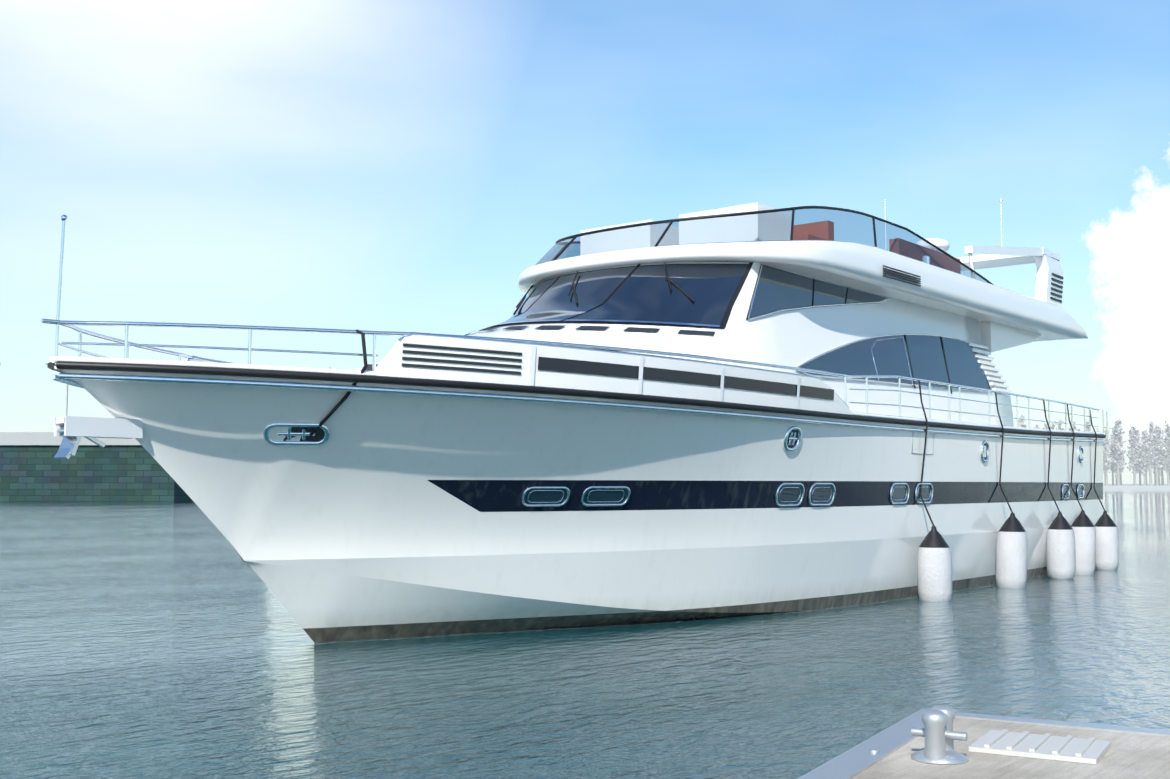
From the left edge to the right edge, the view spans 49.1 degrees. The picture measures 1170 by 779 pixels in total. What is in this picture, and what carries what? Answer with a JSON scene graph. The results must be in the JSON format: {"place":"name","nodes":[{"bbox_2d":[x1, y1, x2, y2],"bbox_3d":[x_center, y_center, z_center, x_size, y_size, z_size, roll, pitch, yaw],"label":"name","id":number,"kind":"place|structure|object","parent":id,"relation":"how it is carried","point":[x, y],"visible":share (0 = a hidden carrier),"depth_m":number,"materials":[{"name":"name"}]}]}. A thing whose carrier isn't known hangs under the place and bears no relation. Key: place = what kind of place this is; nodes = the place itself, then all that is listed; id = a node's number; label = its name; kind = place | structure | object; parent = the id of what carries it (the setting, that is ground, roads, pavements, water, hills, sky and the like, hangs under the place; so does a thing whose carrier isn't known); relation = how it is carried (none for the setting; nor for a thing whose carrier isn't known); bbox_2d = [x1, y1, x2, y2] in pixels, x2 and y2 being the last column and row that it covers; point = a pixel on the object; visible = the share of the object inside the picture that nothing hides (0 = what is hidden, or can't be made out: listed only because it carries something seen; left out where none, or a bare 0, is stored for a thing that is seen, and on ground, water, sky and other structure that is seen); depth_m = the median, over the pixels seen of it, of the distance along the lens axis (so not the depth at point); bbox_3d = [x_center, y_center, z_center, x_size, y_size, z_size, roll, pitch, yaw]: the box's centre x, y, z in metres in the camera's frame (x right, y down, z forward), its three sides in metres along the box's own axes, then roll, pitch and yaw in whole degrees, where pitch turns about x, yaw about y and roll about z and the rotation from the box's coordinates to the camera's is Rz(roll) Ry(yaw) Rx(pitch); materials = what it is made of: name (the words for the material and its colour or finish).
{"place":"outdoors","nodes":[
{"label":"outdoors","id":0,"kind":"place"},
{"bbox_2d":[0,432,192,501],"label":"quay wall","id":1,"kind":"structure","parent":0,"point":[32,469],"depth_m":127.17,"materials":[{"name":"green brick"}]},
{"bbox_2d":[44,363,67,415],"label":"quay lamp","id":2,"kind":"object","parent":1,"relation":"attached to","point":[66,394],"visible":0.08,"depth_m":130.33,"materials":[{"name":"grey plastic"}]},
{"bbox_2d":[0,490,1169,778],"bbox_3d":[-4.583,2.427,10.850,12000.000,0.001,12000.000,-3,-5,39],"label":"water","id":3,"kind":"structure","parent":0,"point":[156,640],"depth_m":10.98,"materials":[{"name":"teal liquid"}]},
{"bbox_2d":[41,198,1118,642],"bbox_3d":[2.325,-0.251,19.428,6.050,8.575,21.921,-3,-5,39],"label":"yacht","id":4,"kind":"object","parent":3,"relation":"on","point":[757,408],"visible":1,"depth_m":14.81,"materials":[{"name":"white"}]},
{"bbox_2d":[798,709,1169,778],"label":"dock","id":5,"kind":"object","parent":3,"relation":"on","point":[999,747],"visible":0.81,"depth_m":5.27,"materials":[{"name":"concrete"}]},
{"bbox_2d":[911,705,968,764],"bbox_3d":[1.441,1.401,5.210,0.224,0.203,0.230,-3,-5,39],"label":"dock bollard","id":6,"kind":"object","parent":5,"relation":"on","point":[938,733],"visible":1,"depth_m":5.13,"materials":[{"name":"metal"}]},
{"bbox_2d":[0,0,1169,483],"label":"sky","id":7,"kind":"structure","parent":0,"point":[369,165],"materials":[{"name":"blue"}]},
{"bbox_2d":[1103,484,1169,489],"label":"bank ground","id":8,"kind":"structure","parent":0,"point":[1135,487],"depth_m":453.82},
{"bbox_2d":[1019,414,1026,427],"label":"poplar tree","id":9,"kind":"object","parent":8,"relation":"on","point":[1021,422],"depth_m":461.73,"materials":[{"name":"beige plant"}]},
{"bbox_2d":[1056,418,1064,429],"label":"poplar tree","id":10,"kind":"object","parent":8,"relation":"on","point":[1059,426],"depth_m":463.10,"materials":[{"name":"beige plant"}]},
{"bbox_2d":[1096,428,1106,471],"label":"poplar tree","id":11,"kind":"object","parent":8,"relation":"on","point":[1103,451],"depth_m":456.68,"materials":[{"name":"beige plant"}]},
{"bbox_2d":[1103,438,1110,477],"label":"poplar tree","id":12,"kind":"object","parent":8,"relation":"on","point":[1104,464],"depth_m":466.65,"materials":[{"name":"beige plant"}]},
{"bbox_2d":[1103,427,1113,484],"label":"poplar tree","id":13,"kind":"object","parent":8,"relation":"on","point":[1105,449],"depth_m":459.69,"materials":[{"name":"beige plant"}]},
{"bbox_2d":[1107,434,1115,484],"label":"poplar tree","id":14,"kind":"object","parent":8,"relation":"on","point":[1113,470],"depth_m":471.67,"materials":[{"name":"beige plant"}]},
{"bbox_2d":[1110,420,1125,467],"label":"poplar tree","id":15,"kind":"object","parent":8,"relation":"on","point":[1113,453],"depth_m":460.12,"materials":[{"name":"beige plant"}]},
{"bbox_2d":[1110,427,1125,484],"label":"poplar tree","id":16,"kind":"object","parent":8,"relation":"on","point":[1114,465],"depth_m":471.31,"materials":[{"name":"beige plant"}]},
{"bbox_2d":[1109,420,1127,485],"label":"poplar tree","id":17,"kind":"object","parent":8,"relation":"on","point":[1118,452],"depth_m":457.45,"materials":[{"name":"beige plant"}]},
{"bbox_2d":[1115,459,1125,484],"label":"poplar tree","id":18,"kind":"object","parent":8,"relation":"on","point":[1121,474],"depth_m":480.41,"materials":[{"name":"beige plant"}]},
{"bbox_2d":[1124,428,1138,484],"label":"poplar tree","id":19,"kind":"object","parent":8,"relation":"on","point":[1134,453],"depth_m":458.94,"materials":[{"name":"beige plant"}]},
{"bbox_2d":[1125,426,1140,472],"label":"poplar tree","id":20,"kind":"object","parent":8,"relation":"on","point":[1135,456],"depth_m":480.33,"materials":[{"name":"beige plant"}]},
{"bbox_2d":[1127,426,1140,484],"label":"poplar tree","id":21,"kind":"object","parent":8,"relation":"on","point":[1130,444],"depth_m":466.73,"materials":[{"name":"beige plant"}]},
{"bbox_2d":[1128,430,1141,484],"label":"poplar tree","id":22,"kind":"object","parent":8,"relation":"on","point":[1138,439],"depth_m":480.11,"materials":[{"name":"beige plant"}]},
{"bbox_2d":[1136,430,1152,485],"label":"poplar tree","id":23,"kind":"object","parent":8,"relation":"on","point":[1144,447],"depth_m":454.23,"materials":[{"name":"beige plant"}]},
{"bbox_2d":[1140,432,1151,484],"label":"poplar tree","id":24,"kind":"object","parent":8,"relation":"on","point":[1147,449],"depth_m":467.37,"materials":[{"name":"beige plant"}]},
{"bbox_2d":[1145,421,1157,485],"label":"poplar tree","id":25,"kind":"object","parent":8,"relation":"on","point":[1149,441],"depth_m":455.13,"materials":[{"name":"beige plant"}]},
{"bbox_2d":[1151,429,1162,484],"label":"poplar tree","id":26,"kind":"object","parent":8,"relation":"on","point":[1154,471],"depth_m":477.41,"materials":[{"name":"beige plant"}]},
{"bbox_2d":[1151,425,1163,484],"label":"poplar tree","id":27,"kind":"object","parent":8,"relation":"on","point":[1156,430],"depth_m":456.97,"materials":[{"name":"beige plant"}]},
{"bbox_2d":[1157,435,1164,484],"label":"poplar tree","id":28,"kind":"object","parent":8,"relation":"on","point":[1160,459],"depth_m":468.61,"materials":[{"name":"beige plant"}]},
{"bbox_2d":[1156,426,1166,484],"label":"poplar tree","id":29,"kind":"object","parent":8,"relation":"on","point":[1160,432],"depth_m":479.62,"materials":[{"name":"beige plant"}]},
{"bbox_2d":[1160,421,1169,484],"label":"poplar tree","id":30,"kind":"object","parent":8,"relation":"on","point":[1166,445],"depth_m":457.10,"materials":[{"name":"beige plant"}]},
{"bbox_2d":[1162,428,1169,478],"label":"poplar tree","id":31,"kind":"object","parent":8,"relation":"on","point":[1168,454],"depth_m":469.04,"materials":[{"name":"beige plant"}]}
]}

